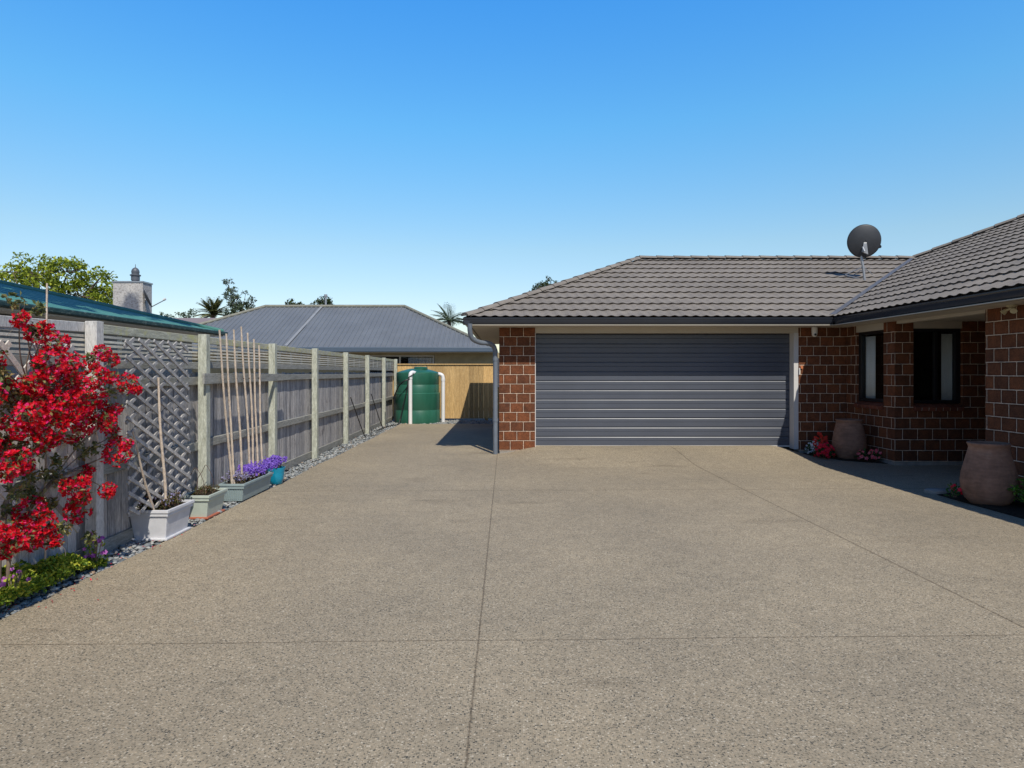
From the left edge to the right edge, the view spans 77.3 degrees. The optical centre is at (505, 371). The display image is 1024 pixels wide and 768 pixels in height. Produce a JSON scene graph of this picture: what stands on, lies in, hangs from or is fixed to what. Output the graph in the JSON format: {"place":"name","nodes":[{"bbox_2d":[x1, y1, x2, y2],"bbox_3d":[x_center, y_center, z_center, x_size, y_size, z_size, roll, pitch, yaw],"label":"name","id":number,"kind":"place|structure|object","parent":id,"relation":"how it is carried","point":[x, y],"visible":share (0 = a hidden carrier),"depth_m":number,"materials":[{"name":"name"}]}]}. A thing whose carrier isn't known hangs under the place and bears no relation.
{"place":"outdoors","nodes":[
{"label":"outdoors","id":0,"kind":"place"},
{"bbox_2d":[0,418,498,619],"bbox_3d":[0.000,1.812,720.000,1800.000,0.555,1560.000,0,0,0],"label":"ground","id":1,"kind":"structure","parent":0,"point":[468,419],"depth_m":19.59,"materials":[{"name":"grey gravel"}]},
{"bbox_2d":[44,283,47,587],"bbox_3d":[-3.170,0.440,4.415,0.034,2.100,0.011,0,0,27],"label":"garden stake","id":2,"kind":"object","parent":1,"relation":"on","point":[45,380],"visible":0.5,"depth_m":4.41,"materials":[{"name":"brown wood"}]},
{"bbox_2d":[0,552,108,605],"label":"ground cover","id":3,"kind":"object","parent":1,"relation":"on","point":[41,573],"visible":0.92,"depth_m":4.32,"materials":[{"name":"green plant"}]},
{"bbox_2d":[0,567,35,592],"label":"flower plant","id":4,"kind":"object","parent":3,"relation":"on","point":[4,579],"visible":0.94,"depth_m":4.01,"materials":[{"name":"purple plant"}]},
{"bbox_2d":[82,532,109,561],"bbox_3d":[-3.097,1.312,4.831,0.180,0.238,0.239,0,0,-25],"label":"flower plant","id":5,"kind":"object","parent":3,"relation":"on","point":[94,553],"visible":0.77,"depth_m":4.81,"materials":[{"name":"purple plant"}]},
{"bbox_2d":[0,252,117,304],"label":"tree","id":6,"kind":"object","parent":1,"relation":"on","point":[55,283],"visible":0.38,"depth_m":26.26,"materials":[{"name":"green plant"}]},
{"bbox_2d":[0,291,142,605],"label":"bougainvillea","id":7,"kind":"object","parent":1,"relation":"on","point":[30,388],"visible":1,"depth_m":4.16,"materials":[{"name":"red plant"}]},
{"bbox_2d":[95,406,98,441],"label":"twig","id":8,"kind":"object","parent":7,"relation":"attached to","point":[96,425],"visible":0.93,"depth_m":4.67,"materials":[{"name":"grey wood"}]},
{"bbox_2d":[2,524,194,613],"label":"fallen petals","id":9,"kind":"object","parent":1,"relation":"on","point":[90,578],"visible":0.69,"depth_m":4.53,"materials":[{"name":"red plant"}]},
{"bbox_2d":[0,280,227,374],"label":"neighbour house","id":10,"kind":"structure","parent":1,"relation":"on","point":[64,307],"depth_m":11.91,"materials":[{"name":"grey paint"}]},
{"bbox_2d":[112,264,152,312],"bbox_3d":[-9.445,-0.618,16.210,0.780,4.215,0.450,0,0,0],"label":"chimney","id":11,"kind":"object","parent":10,"relation":"on","point":[128,294],"visible":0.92,"depth_m":16.00,"materials":[{"name":"concrete"}]},
{"bbox_2d":[143,290,166,306],"bbox_3d":[-8.806,-1.826,15.897,0.644,0.432,0.351,0,0,17],"label":"satellite dish","id":12,"kind":"object","parent":11,"relation":"attached to","point":[147,298],"visible":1,"depth_m":15.85,"materials":[{"name":"metal"}]},
{"bbox_2d":[127,500,194,540],"bbox_3d":[-3.145,1.352,5.850,0.374,0.274,0.484,0,0,0],"label":"planter","id":13,"kind":"object","parent":1,"relation":"on","point":[159,524],"visible":0.72,"depth_m":5.65,"materials":[{"name":"plastic"}]},
{"bbox_2d":[131,431,154,509],"bbox_3d":[-3.082,0.881,5.460,0.029,0.789,0.419,0,0,-4],"label":"garden stake","id":14,"kind":"object","parent":13,"relation":"in","point":[143,477],"visible":1,"depth_m":5.42,"materials":[{"name":"brown wood"}]},
{"bbox_2d":[137,489,183,509],"bbox_3d":[-3.157,1.179,5.861,0.347,0.186,0.393,0,0,0],"label":"potted plant","id":15,"kind":"object","parent":13,"relation":"in","point":[167,504],"visible":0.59,"depth_m":5.78,"materials":[{"name":"green plant"}]},
{"bbox_2d":[157,377,167,508],"bbox_3d":[-3.063,0.660,5.719,0.036,1.222,0.125,0,0,8],"label":"garden stake","id":16,"kind":"object","parent":13,"relation":"in","point":[161,446],"visible":0.94,"depth_m":5.69,"materials":[{"name":"brown wood"}]},
{"bbox_2d":[159,308,199,317],"bbox_3d":[-17.244,-0.883,35.667,2.064,4.990,4.784,0,0,0],"label":"tree","id":17,"kind":"object","parent":1,"relation":"on","point":[183,313],"visible":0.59,"depth_m":33.77,"materials":[{"name":"green plant"}]},
{"bbox_2d":[0,315,396,566],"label":"timber fence","id":18,"kind":"object","parent":1,"relation":"on","point":[307,416],"visible":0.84,"depth_m":7.24,"materials":[{"name":"grey wood"}]},
{"bbox_2d":[0,340,79,555],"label":"trellis","id":19,"kind":"object","parent":18,"relation":"attached to","point":[7,345],"visible":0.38,"depth_m":4.25,"materials":[{"name":"grey wood"}]},
{"bbox_2d":[123,337,191,515],"bbox_3d":[-3.118,0.460,5.785,0.052,1.501,1.074,0,0,-1],"label":"trellis","id":20,"kind":"object","parent":18,"relation":"attached to","point":[151,410],"visible":0.82,"depth_m":5.71,"materials":[{"name":"grey wood"}]},
{"bbox_2d":[180,488,227,518],"bbox_3d":[-3.130,1.367,6.650,0.304,0.244,0.444,0,0,0],"label":"planter","id":21,"kind":"object","parent":1,"relation":"on","point":[209,505],"visible":0.68,"depth_m":6.47,"materials":[{"name":"plastic"}]},
{"bbox_2d":[185,465,213,493],"bbox_3d":[-3.168,1.114,6.625,0.262,0.294,0.116,0,0,0],"label":"wire hoop","id":22,"kind":"object","parent":21,"relation":"in","point":[202,478],"visible":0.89,"depth_m":6.64,"materials":[{"name":"grey metal"}]},
{"bbox_2d":[192,484,218,494],"bbox_3d":[-3.124,1.238,6.685,0.259,0.146,0.317,0,0,0],"label":"potted plant","id":23,"kind":"object","parent":21,"relation":"in","point":[207,487],"visible":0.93,"depth_m":6.68,"materials":[{"name":"green plant"}]},
{"bbox_2d":[194,296,230,317],"bbox_3d":[-16.916,-1.384,37.000,2.200,5.954,2.172,0,0,0],"label":"palm tree","id":24,"kind":"object","parent":1,"relation":"on","point":[213,309],"visible":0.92,"depth_m":36.78,"materials":[{"name":"green plant"}]},
{"bbox_2d":[221,279,256,315],"bbox_3d":[-14.165,-1.727,34.023,2.016,6.643,1.235,0,0,18],"label":"tree","id":25,"kind":"object","parent":1,"relation":"on","point":[238,306],"visible":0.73,"depth_m":33.94,"materials":[{"name":"green plant"}]},
{"bbox_2d":[219,471,273,500],"bbox_3d":[-3.115,1.377,7.730,0.294,0.203,0.924,0,0,0],"label":"planter","id":26,"kind":"object","parent":1,"relation":"on","point":[246,490],"visible":0.84,"depth_m":7.44,"materials":[{"name":"plastic"}]},
{"bbox_2d":[218,330,232,483],"bbox_3d":[-3.134,0.450,7.170,0.041,1.824,0.333,0,0,4],"label":"bamboo cane","id":27,"kind":"object","parent":26,"relation":"in","point":[226,425],"visible":1,"depth_m":7.15,"materials":[{"name":"wood"}]},
{"bbox_2d":[225,334,234,483],"bbox_3d":[-3.134,0.465,7.281,0.043,1.792,0.197,0,0,9],"label":"bamboo cane","id":28,"kind":"object","parent":26,"relation":"in","point":[231,437],"visible":0.98,"depth_m":7.28,"materials":[{"name":"wood"}]},
{"bbox_2d":[221,468,254,483],"bbox_3d":[-3.125,1.220,7.464,0.299,0.188,0.352,0,0,0],"label":"potted plant","id":29,"kind":"object","parent":26,"relation":"on","point":[243,477],"visible":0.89,"depth_m":7.43,"materials":[{"name":"purple plant"}]},
{"bbox_2d":[233,330,242,480],"bbox_3d":[-3.135,0.435,7.503,0.041,1.852,0.186,0,0,14],"label":"bamboo cane","id":30,"kind":"object","parent":26,"relation":"in","point":[240,438],"visible":0.91,"depth_m":7.49,"materials":[{"name":"wood"}]},
{"bbox_2d":[240,327,250,463],"bbox_3d":[-3.138,0.410,7.729,0.042,1.902,0.206,0,0,13],"label":"bamboo cane","id":31,"kind":"object","parent":26,"relation":"in","point":[247,419],"visible":0.88,"depth_m":7.72,"materials":[{"name":"wood"}]},
{"bbox_2d":[247,333,253,476],"bbox_3d":[-3.142,0.440,7.881,0.041,1.841,0.120,0,0,24],"label":"bamboo cane","id":32,"kind":"object","parent":26,"relation":"in","point":[250,387],"visible":0.91,"depth_m":7.87,"materials":[{"name":"wood"}]},
{"bbox_2d":[253,339,258,474],"bbox_3d":[-3.139,0.475,8.046,0.044,1.771,0.107,0,0,22],"label":"bamboo cane","id":33,"kind":"object","parent":26,"relation":"in","point":[256,429],"visible":0.9,"depth_m":8.03,"materials":[{"name":"wood"}]},
{"bbox_2d":[237,459,274,478],"bbox_3d":[-3.103,1.206,7.873,0.353,0.221,0.604,0,0,0],"label":"potted plant","id":34,"kind":"object","parent":26,"relation":"on","point":[256,469],"visible":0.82,"depth_m":7.80,"materials":[{"name":"purple plant"}]},
{"bbox_2d":[258,345,262,463],"bbox_3d":[-3.139,0.510,8.206,0.045,1.701,0.083,0,0,25],"label":"bamboo cane","id":35,"kind":"object","parent":26,"relation":"in","point":[260,421],"visible":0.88,"depth_m":8.18,"materials":[{"name":"wood"}]},
{"bbox_2d":[267,466,285,484],"bbox_3d":[-3.050,1.378,8.500,0.244,0.224,0.244,0,0,0],"label":"plant pot","id":36,"kind":"object","parent":1,"relation":"on","point":[277,477],"visible":0.72,"depth_m":8.42,"materials":[{"name":"teal ceramic"}]},
{"bbox_2d":[265,454,287,468],"bbox_3d":[-3.060,1.202,8.483,0.234,0.216,0.300,0,0,24],"label":"potted plant","id":37,"kind":"object","parent":36,"relation":"on","point":[276,460],"visible":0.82,"depth_m":8.46,"materials":[{"name":"purple plant"}]},
{"bbox_2d":[284,298,304,304],"bbox_3d":[-11.748,-1.291,35.978,1.290,5.768,1.592,0,0,0],"label":"tree","id":38,"kind":"object","parent":1,"relation":"on","point":[290,302],"visible":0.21,"depth_m":35.70,"materials":[{"name":"green plant"}]},
{"bbox_2d":[308,295,334,304],"bbox_3d":[-10.373,-1.406,36.016,1.449,6.004,1.780,0,0,0],"label":"tree","id":39,"kind":"object","parent":1,"relation":"on","point":[322,301],"visible":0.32,"depth_m":35.93,"materials":[{"name":"green plant"}]},
{"bbox_2d":[175,305,498,373],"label":"neighbour house","id":40,"kind":"structure","parent":1,"relation":"on","point":[403,334],"depth_m":25.81,"materials":[{"name":"grey metal"}]},
{"bbox_2d":[370,355,433,363],"bbox_3d":[-4.125,-0.255,25.215,2.650,0.790,0.230,0,0,0],"label":"window","id":41,"kind":"structure","parent":40,"relation":"in","point":[410,360],"depth_m":25.27,"materials":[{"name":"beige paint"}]},
{"bbox_2d":[350,397,371,437],"bbox_3d":[-3.209,1.035,14.451,0.144,1.004,1.916,0,0,0],"label":"irrigation tube","id":42,"kind":"object","parent":1,"relation":"on","point":[359,421],"visible":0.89,"depth_m":14.12,"materials":[{"name":"black plastic"}]},
{"bbox_2d":[371,394,387,428],"bbox_3d":[-3.237,1.035,16.651,0.144,1.004,1.916,0,0,0],"label":"irrigation tube","id":43,"kind":"object","parent":1,"relation":"on","point":[377,413],"visible":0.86,"depth_m":16.30,"materials":[{"name":"black plastic"}]},
{"bbox_2d":[395,367,444,423],"bbox_3d":[-2.610,0.688,19.050,1.319,1.685,1.319,0,0,-37],"label":"water tank","id":44,"kind":"object","parent":1,"relation":"on","point":[422,403],"visible":0.97,"depth_m":18.51,"materials":[{"name":"green plastic"}]},
{"bbox_2d":[376,375,412,430],"bbox_3d":[-3.091,0.791,17.181,0.332,1.424,2.362,0,0,14],"label":"garden hose","id":45,"kind":"object","parent":44,"relation":"attached to","point":[402,407],"visible":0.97,"depth_m":18.19,"materials":[{"name":"rubber"}]},
{"bbox_2d":[393,378,409,398],"bbox_3d":[-3.009,0.486,18.342,0.596,0.625,0.154,0,0,21],"label":"garden hose","id":46,"kind":"object","parent":44,"relation":"attached to","point":[399,385],"visible":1,"depth_m":18.31,"materials":[{"name":"black rubber"}]},
{"bbox_2d":[393,364,498,419],"bbox_3d":[2.270,0.649,19.913,11.539,1.802,0.195,0,0,0],"label":"fence","id":47,"kind":"object","parent":1,"relation":"on","point":[468,390],"visible":0.2,"depth_m":19.85,"materials":[{"name":"brown wood"}]},
{"bbox_2d":[431,302,462,326],"bbox_3d":[-2.885,-0.993,32.983,2.187,5.173,2.205,0,0,0],"label":"palm tree","id":48,"kind":"object","parent":1,"relation":"on","point":[447,319],"visible":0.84,"depth_m":32.81,"materials":[{"name":"green plant"}]},
{"bbox_2d":[528,276,556,291],"bbox_3d":[1.767,-1.461,29.931,1.596,6.112,1.478,0,0,0],"label":"conifer","id":49,"kind":"object","parent":1,"relation":"on","point":[539,284],"visible":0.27,"depth_m":29.54,"materials":[{"name":"green plant"}]},
{"bbox_2d":[461,214,1023,493],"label":"brick house","id":50,"kind":"structure","parent":1,"relation":"on","point":[917,359],"depth_m":11.68,"materials":[{"name":"brick"}]},
{"bbox_2d":[536,334,788,446],"bbox_3d":[2.920,0.341,11.865,4.760,2.091,0.050,0,0,0],"label":"garage door","id":51,"kind":"structure","parent":50,"relation":"in","point":[592,389],"depth_m":11.85,"materials":[{"name":"metal"}]},
{"bbox_2d":[811,327,817,336],"bbox_3d":[5.580,-0.720,11.553,0.100,0.176,0.114,0,0,0],"label":"security camera","id":52,"kind":"object","parent":50,"relation":"attached to","point":[814,331],"visible":1,"depth_m":11.53,"materials":[{"name":"white plastic"}]},
{"bbox_2d":[845,224,881,280],"bbox_3d":[7.537,-2.441,13.274,0.948,1.166,0.466,0,0,-17],"label":"satellite dish","id":53,"kind":"object","parent":50,"relation":"on","point":[863,240],"visible":1,"depth_m":13.12,"materials":[{"name":"metal"}]},
{"bbox_2d":[859,330,883,401],"bbox_3d":[6.308,-0.095,10.915,0.117,1.200,0.830,0,0,0],"label":"window","id":54,"kind":"structure","parent":50,"relation":"in","point":[867,345],"depth_m":11.19,"materials":[{"name":"black metal"}]},
{"bbox_2d":[913,328,959,402],"bbox_3d":[6.895,-0.095,10.317,0.790,1.200,0.124,0,0,0],"label":"window","id":55,"kind":"structure","parent":50,"relation":"in","point":[950,343],"depth_m":10.28,"materials":[{"name":"black metal"}]},
{"bbox_2d":[1000,305,1016,314],"bbox_3d":[6.105,-0.751,7.726,0.132,0.115,0.298,0,0,13],"label":"security light","id":56,"kind":"object","parent":50,"relation":"attached to","point":[1012,309],"visible":1,"depth_m":7.71,"materials":[{"name":"beige plastic"}]},
{"bbox_2d":[0,424,1023,767],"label":"driveway","id":57,"kind":"structure","parent":0,"point":[432,596],"depth_m":3.77,"materials":[{"name":"beige concrete"}]},
{"bbox_2d":[803,453,886,463],"bbox_3d":[5.775,1.474,10.995,0.830,0.027,1.290,0,0,0],"label":"garden bed","id":58,"kind":"object","parent":57,"relation":"on","point":[859,460],"visible":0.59,"depth_m":10.67,"materials":[{"name":"soil"}]},
{"bbox_2d":[804,439,820,453],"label":"flower plant","id":59,"kind":"object","parent":58,"relation":"on","point":[810,445],"visible":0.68,"depth_m":11.30,"materials":[{"name":"white plant"}]},
{"bbox_2d":[812,432,829,447],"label":"flower plant","id":60,"kind":"object","parent":58,"relation":"on","point":[822,437],"visible":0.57,"depth_m":11.25,"materials":[{"name":"red plant"}]},
{"bbox_2d":[812,442,835,457],"bbox_3d":[5.460,1.327,10.970,0.434,0.269,0.401,0,0,0],"label":"flower plant","id":61,"kind":"object","parent":58,"relation":"on","point":[825,449],"visible":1,"depth_m":10.88,"materials":[{"name":"red plant"}]},
{"bbox_2d":[832,418,866,458],"bbox_3d":[5.840,1.148,10.881,0.526,0.685,0.522,0,0,0],"label":"terracotta urn","id":62,"kind":"object","parent":58,"relation":"on","point":[849,440],"visible":0.95,"depth_m":10.69,"materials":[{"name":"brown ceramic"}]},
{"bbox_2d":[853,448,881,459],"bbox_3d":[6.015,1.362,10.617,0.504,0.204,0.370,0,0,0],"label":"flower plant","id":63,"kind":"object","parent":58,"relation":"on","point":[872,453],"visible":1,"depth_m":10.55,"materials":[{"name":"pink plant"}]},
{"bbox_2d":[937,492,1023,518],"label":"garden bed","id":64,"kind":"object","parent":57,"relation":"on","point":[1015,508],"visible":0.58,"depth_m":6.94,"materials":[{"name":"soil"}]},
{"bbox_2d":[923,488,950,493],"bbox_3d":[5.330,1.468,7.880,0.300,0.045,0.209,0,0,0],"label":"stepping stone","id":65,"kind":"object","parent":64,"relation":"on","point":[936,490],"visible":0.8,"depth_m":7.84,"materials":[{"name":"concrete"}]},
{"bbox_2d":[945,483,962,496],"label":"flower plant","id":66,"kind":"object","parent":64,"relation":"on","point":[956,492],"visible":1,"depth_m":7.34,"materials":[{"name":"green plant"}]},
{"bbox_2d":[959,441,1018,505],"bbox_3d":[5.420,1.146,7.181,0.538,0.708,0.533,0,0,0],"label":"terracotta urn","id":67,"kind":"object","parent":64,"relation":"on","point":[988,474],"visible":0.94,"depth_m":7.00,"materials":[{"name":"brown ceramic"}]},
{"bbox_2d":[1008,476,1023,501],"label":"shrub","id":68,"kind":"object","parent":64,"relation":"on","point":[1020,491],"visible":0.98,"depth_m":6.88,"materials":[{"name":"green plant"}]},
{"bbox_2d":[0,0,1023,351],"label":"sky","id":69,"kind":"structure","parent":0,"point":[420,155],"materials":[{"name":"blue"}]}
]}

